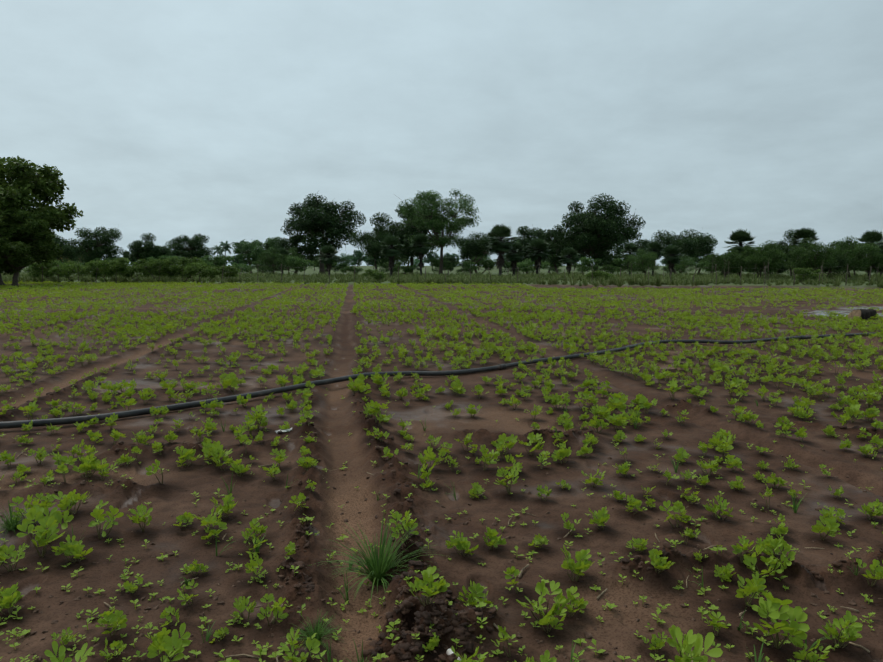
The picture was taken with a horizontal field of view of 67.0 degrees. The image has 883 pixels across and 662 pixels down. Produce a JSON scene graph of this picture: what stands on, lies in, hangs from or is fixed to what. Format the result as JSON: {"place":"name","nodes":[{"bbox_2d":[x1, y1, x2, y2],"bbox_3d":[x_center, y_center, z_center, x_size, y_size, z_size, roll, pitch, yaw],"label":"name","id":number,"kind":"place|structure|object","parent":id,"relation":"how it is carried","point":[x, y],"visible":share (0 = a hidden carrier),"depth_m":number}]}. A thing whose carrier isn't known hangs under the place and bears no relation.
{"place":"outdoors","nodes":[
{"label":"outdoors","id":0,"kind":"place"},
{"bbox_2d":[93,258,119,269],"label":"shrub","id":1,"kind":"object","parent":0,"point":[108,259],"visible":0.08,"depth_m":94.14},
{"bbox_2d":[0,266,882,661],"bbox_3d":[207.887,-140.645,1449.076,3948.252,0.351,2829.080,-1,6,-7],"label":"ground","id":2,"kind":"structure","parent":0,"point":[336,420],"depth_m":4.62},
{"bbox_2d":[0,499,33,536],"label":"grass tuft","id":3,"kind":"object","parent":2,"relation":"on","point":[9,524],"visible":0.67,"depth_m":3.91},
{"bbox_2d":[0,207,63,286],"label":"teak tree","id":4,"kind":"object","parent":2,"relation":"on","point":[20,235],"visible":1,"depth_m":46.55},
{"bbox_2d":[23,262,44,277],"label":"shrub","id":5,"kind":"object","parent":2,"relation":"on","point":[33,271],"visible":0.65,"depth_m":60.71},
{"bbox_2d":[0,156,82,284],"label":"teak tree","id":6,"kind":"object","parent":2,"relation":"on","point":[26,186],"visible":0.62,"depth_m":48.90},
{"bbox_2d":[39,260,73,281],"bbox_3d":[-35.620,-5.619,61.624,3.135,2.348,3.350,-2,6,-18],"label":"shrub","id":7,"kind":"object","parent":2,"relation":"on","point":[46,266],"visible":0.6,"depth_m":61.05},
{"bbox_2d":[52,234,77,273],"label":"tree","id":8,"kind":"object","parent":2,"relation":"on","point":[61,241],"visible":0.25,"depth_m":101.21},
{"bbox_2d":[47,263,88,280],"bbox_3d":[-33.985,-5.360,61.105,3.082,1.918,3.253,1,6,10],"label":"shrub","id":9,"kind":"object","parent":2,"relation":"on","point":[66,268],"visible":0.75,"depth_m":60.50},
{"bbox_2d":[60,244,83,262],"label":"tree","id":10,"kind":"object","parent":2,"relation":"on","point":[73,259],"visible":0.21,"depth_m":128.90},
{"bbox_2d":[72,261,101,281],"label":"shrub","id":11,"kind":"object","parent":2,"relation":"on","point":[86,268],"visible":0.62,"depth_m":60.30},
{"bbox_2d":[65,226,123,264],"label":"tree","id":12,"kind":"object","parent":2,"relation":"on","point":[101,245],"visible":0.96,"depth_m":94.47},
{"bbox_2d":[89,260,119,281],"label":"shrub","id":13,"kind":"object","parent":2,"relation":"on","point":[102,267],"visible":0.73,"depth_m":59.96},
{"bbox_2d":[99,257,134,277],"bbox_3d":[-29.365,-5.565,60.535,3.281,2.458,3.507,-4,7,-37],"label":"shrub","id":14,"kind":"object","parent":2,"relation":"on","point":[121,262],"visible":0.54,"depth_m":59.77},
{"bbox_2d":[113,262,151,279],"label":"shrub","id":15,"kind":"object","parent":2,"relation":"on","point":[128,274],"visible":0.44,"depth_m":59.81},
{"bbox_2d":[121,240,168,263],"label":"tree","id":16,"kind":"object","parent":2,"relation":"on","point":[132,256],"visible":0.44,"depth_m":104.94},
{"bbox_2d":[129,259,168,278],"bbox_3d":[-25.887,-5.423,59.736,3.317,2.324,3.103,-1,6,-6],"label":"shrub","id":17,"kind":"object","parent":2,"relation":"on","point":[144,270],"visible":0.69,"depth_m":59.07},
{"bbox_2d":[134,232,173,260],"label":"tree","id":18,"kind":"object","parent":2,"relation":"on","point":[156,251],"visible":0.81,"depth_m":104.12},
{"bbox_2d":[148,260,176,278],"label":"shrub","id":19,"kind":"object","parent":2,"relation":"on","point":[162,269],"visible":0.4,"depth_m":59.25},
{"bbox_2d":[147,255,181,268],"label":"shrub","id":20,"kind":"object","parent":2,"relation":"on","point":[169,256],"visible":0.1,"depth_m":93.14},
{"bbox_2d":[164,240,190,265],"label":"tree","id":21,"kind":"object","parent":2,"relation":"on","point":[170,243],"visible":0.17,"depth_m":117.84},
{"bbox_2d":[163,256,201,281],"bbox_3d":[-23.631,-5.564,60.258,3.354,2.513,3.585,4,7,32],"label":"shrub","id":22,"kind":"object","parent":2,"relation":"on","point":[180,262],"visible":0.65,"depth_m":59.71},
{"bbox_2d":[168,233,214,265],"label":"tree","id":23,"kind":"object","parent":2,"relation":"on","point":[195,244],"visible":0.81,"depth_m":109.09},
{"bbox_2d":[174,261,215,281],"bbox_3d":[-21.872,-5.262,59.290,3.537,2.086,3.352,-4,7,-36],"label":"shrub","id":24,"kind":"object","parent":2,"relation":"on","point":[189,273],"visible":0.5,"depth_m":58.80},
{"bbox_2d":[191,263,222,282],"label":"shrub","id":25,"kind":"object","parent":2,"relation":"on","point":[207,271],"visible":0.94,"depth_m":58.02},
{"bbox_2d":[203,256,226,267],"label":"bush","id":26,"kind":"object","parent":2,"relation":"on","point":[215,262],"visible":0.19,"depth_m":91.52},
{"bbox_2d":[200,255,234,267],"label":"shrub","id":27,"kind":"object","parent":2,"relation":"on","point":[219,259],"visible":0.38,"depth_m":91.48},
{"bbox_2d":[211,245,224,256],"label":"palm tree","id":28,"kind":"object","parent":2,"relation":"on","point":[217,249],"visible":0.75,"depth_m":155.64},
{"bbox_2d":[219,241,232,263],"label":"coconut","id":29,"kind":"object","parent":2,"relation":"on","point":[225,246],"visible":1,"depth_m":150.60},
{"bbox_2d":[212,264,240,279],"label":"shrub","id":30,"kind":"object","parent":2,"relation":"on","point":[227,270],"visible":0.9,"depth_m":59.29},
{"bbox_2d":[229,255,241,265],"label":"tree","id":31,"kind":"object","parent":2,"relation":"on","point":[235,260],"visible":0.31,"depth_m":175.80},
{"bbox_2d":[232,262,254,273],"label":"shrub","id":32,"kind":"object","parent":2,"relation":"on","point":[244,267],"visible":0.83,"depth_m":97.64},
{"bbox_2d":[232,240,259,273],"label":"tree","id":33,"kind":"object","parent":2,"relation":"on","point":[244,252],"visible":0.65,"depth_m":123.75},
{"bbox_2d":[248,260,271,272],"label":"bush","id":34,"kind":"object","parent":2,"relation":"on","point":[260,267],"visible":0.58,"depth_m":89.83},
{"bbox_2d":[251,237,279,265],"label":"tree","id":35,"kind":"object","parent":2,"relation":"on","point":[269,243],"visible":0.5,"depth_m":118.68},
{"bbox_2d":[257,247,288,274],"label":"tree","id":36,"kind":"object","parent":2,"relation":"on","point":[273,260],"visible":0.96,"depth_m":79.87},
{"bbox_2d":[275,247,290,274],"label":"tree","id":37,"kind":"object","parent":2,"relation":"on","point":[283,251],"visible":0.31,"depth_m":94.57},
{"bbox_2d":[274,428,291,432],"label":"plastic litter","id":38,"kind":"object","parent":2,"relation":"on","point":[284,431],"visible":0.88,"depth_m":6.08},
{"bbox_2d":[272,235,319,273],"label":"tree","id":39,"kind":"object","parent":2,"relation":"on","point":[283,242],"visible":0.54,"depth_m":105.01},
{"bbox_2d":[275,255,316,272],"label":"shrub","id":40,"kind":"object","parent":2,"relation":"on","point":[294,261],"visible":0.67,"depth_m":87.55},
{"bbox_2d":[287,248,305,271],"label":"tree","id":41,"kind":"object","parent":2,"relation":"on","point":[294,253],"visible":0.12,"depth_m":99.92},
{"bbox_2d":[284,610,349,654],"bbox_3d":[-0.506,1.190,2.670,0.280,0.140,0.263,-1,6,-15],"label":"grass tuft","id":42,"kind":"object","parent":2,"relation":"on","point":[318,635],"visible":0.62,"depth_m":2.69},
{"bbox_2d":[280,193,365,273],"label":"tree","id":43,"kind":"object","parent":2,"relation":"on","point":[314,214],"visible":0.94,"depth_m":102.70},
{"bbox_2d":[315,260,336,273],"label":"bush","id":44,"kind":"object","parent":2,"relation":"on","point":[318,264],"visible":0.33,"depth_m":108.57},
{"bbox_2d":[317,244,338,275],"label":"tree","id":45,"kind":"object","parent":2,"relation":"on","point":[327,251],"visible":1,"depth_m":81.46},
{"bbox_2d":[312,255,344,267],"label":"tree","id":46,"kind":"object","parent":2,"relation":"on","point":[340,259],"visible":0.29,"depth_m":126.21},
{"bbox_2d":[332,263,347,272],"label":"shrub","id":47,"kind":"object","parent":2,"relation":"on","point":[339,266],"visible":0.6,"depth_m":102.47},
{"bbox_2d":[338,253,354,266],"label":"tree","id":48,"kind":"object","parent":2,"relation":"on","point":[347,260],"visible":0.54,"depth_m":180.52},
{"bbox_2d":[339,265,363,272],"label":"shrub","id":49,"kind":"object","parent":2,"relation":"on","point":[350,268],"visible":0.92,"depth_m":93.97},
{"bbox_2d":[350,249,366,266],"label":"tree","id":50,"kind":"object","parent":2,"relation":"on","point":[359,256],"visible":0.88,"depth_m":191.99},
{"bbox_2d":[363,253,380,269],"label":"tree","id":51,"kind":"object","parent":2,"relation":"on","point":[369,262],"visible":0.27,"depth_m":170.69},
{"bbox_2d":[362,268,385,279],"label":"shrub","id":52,"kind":"object","parent":2,"relation":"on","point":[378,275],"visible":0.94,"depth_m":56.45},
{"bbox_2d":[349,212,402,270],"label":"tree","id":53,"kind":"object","parent":2,"relation":"on","point":[371,244],"visible":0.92,"depth_m":89.25},
{"bbox_2d":[308,515,444,604],"bbox_3d":[-0.308,1.070,3.281,0.699,0.351,0.657,-1,6,-12],"label":"grass tuft","id":54,"kind":"object","parent":2,"relation":"on","point":[376,570],"visible":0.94,"depth_m":3.31},
{"bbox_2d":[377,258,395,272],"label":"bush","id":55,"kind":"object","parent":2,"relation":"on","point":[382,266],"visible":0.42,"depth_m":107.39},
{"bbox_2d":[367,255,410,272],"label":"bush","id":56,"kind":"object","parent":2,"relation":"on","point":[401,259],"visible":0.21,"depth_m":109.05},
{"bbox_2d":[379,234,404,276],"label":"tree","id":57,"kind":"object","parent":2,"relation":"on","point":[391,242],"visible":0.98,"depth_m":83.17},
{"bbox_2d":[384,261,405,272],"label":"shrub","id":58,"kind":"object","parent":2,"relation":"on","point":[395,268],"visible":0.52,"depth_m":99.47},
{"bbox_2d":[370,206,441,273],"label":"tree","id":59,"kind":"object","parent":2,"relation":"on","point":[404,233],"visible":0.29,"depth_m":102.36},
{"bbox_2d":[402,265,419,272],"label":"shrub","id":60,"kind":"object","parent":2,"relation":"on","point":[411,268],"visible":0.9,"depth_m":101.40},
{"bbox_2d":[414,258,423,265],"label":"tree","id":61,"kind":"object","parent":2,"relation":"on","point":[416,261],"visible":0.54,"depth_m":231.80},
{"bbox_2d":[410,234,432,274],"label":"tree","id":62,"kind":"object","parent":2,"relation":"on","point":[420,240],"visible":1,"depth_m":85.06},
{"bbox_2d":[423,252,438,270],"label":"tree","id":63,"kind":"object","parent":2,"relation":"on","point":[426,260],"visible":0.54,"depth_m":196.26},
{"bbox_2d":[394,189,481,274],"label":"airy tree","id":64,"kind":"object","parent":2,"relation":"on","point":[430,203],"visible":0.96,"depth_m":92.47},
{"bbox_2d":[0,332,876,428],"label":"irrigation hose","id":65,"kind":"object","parent":2,"relation":"on","point":[78,419],"visible":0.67,"depth_m":8.50},
{"bbox_2d":[430,255,452,272],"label":"bush","id":66,"kind":"object","parent":2,"relation":"on","point":[437,262],"visible":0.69,"depth_m":104.72},
{"bbox_2d":[16,402,869,661],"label":"twigs and residue","id":67,"kind":"object","parent":2,"relation":"on","point":[519,577],"visible":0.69,"depth_m":3.16},
{"bbox_2d":[18,262,878,285],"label":"fence posts and wire","id":68,"kind":"object","parent":2,"relation":"on","point":[765,267],"visible":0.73,"depth_m":55.52},
{"bbox_2d":[439,255,457,274],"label":"tree","id":69,"kind":"object","parent":2,"relation":"on","point":[453,261],"visible":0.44,"depth_m":106.60},
{"bbox_2d":[445,252,459,271],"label":"tree","id":70,"kind":"object","parent":2,"relation":"on","point":[447,254],"visible":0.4,"depth_m":170.60},
{"bbox_2d":[446,648,460,661],"bbox_3d":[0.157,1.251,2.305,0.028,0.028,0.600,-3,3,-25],"label":"stone","id":71,"kind":"object","parent":2,"relation":"on","point":[449,651],"visible":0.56,"depth_m":2.56},
{"bbox_2d":[455,262,478,273],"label":"shrub","id":72,"kind":"object","parent":2,"relation":"on","point":[468,267],"visible":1,"depth_m":94.33},
{"bbox_2d":[457,240,489,272],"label":"tree","id":73,"kind":"object","parent":2,"relation":"on","point":[461,249],"visible":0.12,"depth_m":127.51},
{"bbox_2d":[462,256,496,273],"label":"shrub","id":74,"kind":"object","parent":2,"relation":"on","point":[490,264],"visible":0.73,"depth_m":107.48},
{"bbox_2d":[457,231,511,273],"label":"tree","id":75,"kind":"object","parent":2,"relation":"on","point":[477,247],"visible":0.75,"depth_m":97.69},
{"bbox_2d":[486,224,515,274],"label":"tree","id":76,"kind":"object","parent":2,"relation":"on","point":[499,245],"visible":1,"depth_m":78.60},
{"bbox_2d":[496,261,511,273],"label":"tree","id":77,"kind":"object","parent":2,"relation":"on","point":[506,266],"visible":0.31,"depth_m":102.01},
{"bbox_2d":[505,240,524,275],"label":"tree","id":78,"kind":"object","parent":2,"relation":"on","point":[514,257],"visible":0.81,"depth_m":82.72},
{"bbox_2d":[508,262,524,272],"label":"shrub","id":79,"kind":"object","parent":2,"relation":"on","point":[517,270],"visible":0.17,"depth_m":97.26},
{"bbox_2d":[504,225,550,273],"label":"tree","id":80,"kind":"object","parent":2,"relation":"on","point":[525,239],"visible":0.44,"depth_m":106.99},
{"bbox_2d":[517,258,549,273],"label":"shrub","id":81,"kind":"object","parent":2,"relation":"on","point":[528,265],"visible":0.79,"depth_m":89.10},
{"bbox_2d":[526,238,551,274],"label":"tree","id":82,"kind":"object","parent":2,"relation":"on","point":[540,254],"visible":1,"depth_m":82.79},
{"bbox_2d":[544,262,563,272],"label":"tree","id":83,"kind":"object","parent":2,"relation":"on","point":[553,267],"visible":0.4,"depth_m":106.85},
{"bbox_2d":[537,237,574,272],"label":"tree","id":84,"kind":"object","parent":2,"relation":"on","point":[543,261],"visible":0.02,"depth_m":139.29},
{"bbox_2d":[539,229,580,273],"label":"tree","id":85,"kind":"object","parent":2,"relation":"on","point":[556,246],"visible":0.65,"depth_m":102.99},
{"bbox_2d":[558,247,578,273],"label":"tree","id":86,"kind":"object","parent":2,"relation":"on","point":[569,261],"visible":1,"depth_m":78.61},
{"bbox_2d":[571,255,580,270],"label":"tree","id":87,"kind":"object","parent":2,"relation":"on","point":[578,258],"visible":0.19,"depth_m":207.11},
{"bbox_2d":[571,257,601,274],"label":"shrub","id":88,"kind":"object","parent":2,"relation":"on","point":[584,265],"visible":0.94,"depth_m":91.92},
{"bbox_2d":[550,193,645,271],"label":"tree","id":89,"kind":"object","parent":2,"relation":"on","point":[596,233],"visible":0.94,"depth_m":95.82},
{"bbox_2d":[585,270,612,280],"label":"shrub","id":90,"kind":"object","parent":2,"relation":"on","point":[598,273],"visible":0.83,"depth_m":53.98},
{"bbox_2d":[577,240,634,270],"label":"tree","id":91,"kind":"object","parent":2,"relation":"on","point":[618,250],"visible":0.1,"depth_m":127.83},
{"bbox_2d":[598,264,618,272],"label":"shrub","id":92,"kind":"object","parent":2,"relation":"on","point":[608,267],"visible":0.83,"depth_m":102.92},
{"bbox_2d":[604,253,627,272],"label":"tree","id":93,"kind":"object","parent":2,"relation":"on","point":[618,256],"visible":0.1,"depth_m":104.38},
{"bbox_2d":[612,258,639,272],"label":"shrub","id":94,"kind":"object","parent":2,"relation":"on","point":[624,263],"visible":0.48,"depth_m":87.54},
{"bbox_2d":[621,242,638,275],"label":"tree","id":95,"kind":"object","parent":2,"relation":"on","point":[630,248],"visible":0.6,"depth_m":84.40},
{"bbox_2d":[632,239,667,271],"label":"tree","id":96,"kind":"object","parent":2,"relation":"on","point":[641,244],"visible":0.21,"depth_m":133.88},
{"bbox_2d":[646,241,662,275],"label":"tree","id":97,"kind":"object","parent":2,"relation":"on","point":[653,245],"visible":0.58,"depth_m":80.13},
{"bbox_2d":[661,244,683,276],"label":"tree","id":98,"kind":"object","parent":2,"relation":"on","point":[672,260],"visible":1,"depth_m":78.34},
{"bbox_2d":[667,254,698,274],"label":"bush","id":99,"kind":"object","parent":2,"relation":"on","point":[684,264],"visible":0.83,"depth_m":87.73},
{"bbox_2d":[650,229,717,273],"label":"tree","id":100,"kind":"object","parent":2,"relation":"on","point":[687,243],"visible":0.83,"depth_m":96.67},
{"bbox_2d":[678,236,717,273],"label":"tree","id":101,"kind":"object","parent":2,"relation":"on","point":[699,255],"visible":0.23,"depth_m":116.10},
{"bbox_2d":[690,255,711,272],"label":"shrub","id":102,"kind":"object","parent":2,"relation":"on","point":[700,260],"visible":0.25,"depth_m":96.25},
{"bbox_2d":[697,261,718,272],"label":"shrub","id":103,"kind":"object","parent":2,"relation":"on","point":[702,264],"visible":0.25,"depth_m":91.70},
{"bbox_2d":[711,252,736,277],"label":"tree","id":104,"kind":"object","parent":2,"relation":"on","point":[721,273],"visible":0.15,"depth_m":67.13},
{"bbox_2d":[700,249,750,277],"bbox_3d":[27.623,-6.386,64.918,4.118,3.178,4.048,-2,6,-22],"label":"tree","id":105,"kind":"object","parent":2,"relation":"on","point":[726,261],"visible":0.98,"depth_m":64.30},
{"bbox_2d":[723,229,755,275],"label":"tree","id":106,"kind":"object","parent":2,"relation":"on","point":[739,237],"visible":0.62,"depth_m":68.00},
{"bbox_2d":[732,245,781,278],"bbox_3d":[30.539,-6.532,64.472,4.708,3.507,4.496,0,6,3],"label":"tree","id":107,"kind":"object","parent":2,"relation":"on","point":[751,258],"visible":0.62,"depth_m":63.80},
{"bbox_2d":[741,240,787,276],"bbox_3d":[31.103,-6.810,64.728,4.225,4.075,4.153,0,6,4],"label":"tree","id":108,"kind":"object","parent":2,"relation":"on","point":[766,249],"visible":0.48,"depth_m":63.87},
{"bbox_2d":[769,259,788,273],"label":"tree","id":109,"kind":"object","parent":2,"relation":"on","point":[782,268],"visible":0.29,"depth_m":76.14},
{"bbox_2d":[770,229,809,275],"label":"tree","id":110,"kind":"object","parent":2,"relation":"on","point":[785,247],"visible":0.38,"depth_m":70.68},
{"bbox_2d":[785,260,820,274],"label":"bush","id":111,"kind":"object","parent":2,"relation":"on","point":[787,263],"visible":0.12,"depth_m":68.12},
{"bbox_2d":[790,228,820,254],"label":"tree","id":112,"kind":"object","parent":2,"relation":"on","point":[803,233],"visible":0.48,"depth_m":67.94},
{"bbox_2d":[792,267,820,284],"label":"shrub","id":113,"kind":"object","parent":2,"relation":"on","point":[807,274],"visible":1,"depth_m":52.95},
{"bbox_2d":[788,237,838,272],"bbox_3d":[35.978,-6.921,64.554,4.495,4.336,4.418,3,6,30],"label":"tree","id":114,"kind":"object","parent":2,"relation":"on","point":[804,259],"visible":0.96,"depth_m":63.92},
{"bbox_2d":[795,254,848,275],"bbox_3d":[37.434,-6.234,65.742,4.782,2.753,4.148,5,8,43],"label":"tree","id":115,"kind":"object","parent":2,"relation":"on","point":[841,261],"visible":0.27,"depth_m":64.78},
{"bbox_2d":[820,253,847,275],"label":"bush","id":116,"kind":"object","parent":2,"relation":"on","point":[838,272],"visible":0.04,"depth_m":69.28},
{"bbox_2d":[830,236,881,277],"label":"tree","id":117,"kind":"object","parent":2,"relation":"on","point":[857,257],"visible":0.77,"depth_m":65.59},
{"bbox_2d":[848,309,877,319],"bbox_3d":[12.251,-0.450,19.379,0.797,0.416,0.482,-5,6,-10],"label":"log","id":118,"kind":"object","parent":2,"relation":"on","point":[863,314],"visible":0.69,"depth_m":19.23},
{"bbox_2d":[857,230,882,277],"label":"tree","id":119,"kind":"object","parent":2,"relation":"on","point":[873,236],"visible":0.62,"depth_m":67.68},
{"bbox_2d":[859,248,882,275],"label":"tree","id":120,"kind":"object","parent":2,"relation":"on","point":[880,264],"visible":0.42,"depth_m":67.64},
{"bbox_2d":[0,0,882,265],"label":"sky","id":121,"kind":"structure","parent":0,"point":[165,119]},
{"bbox_2d":[625,249,660,276],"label":"bush","id":122,"kind":"object","parent":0,"point":[642,261],"visible":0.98,"depth_m":68.67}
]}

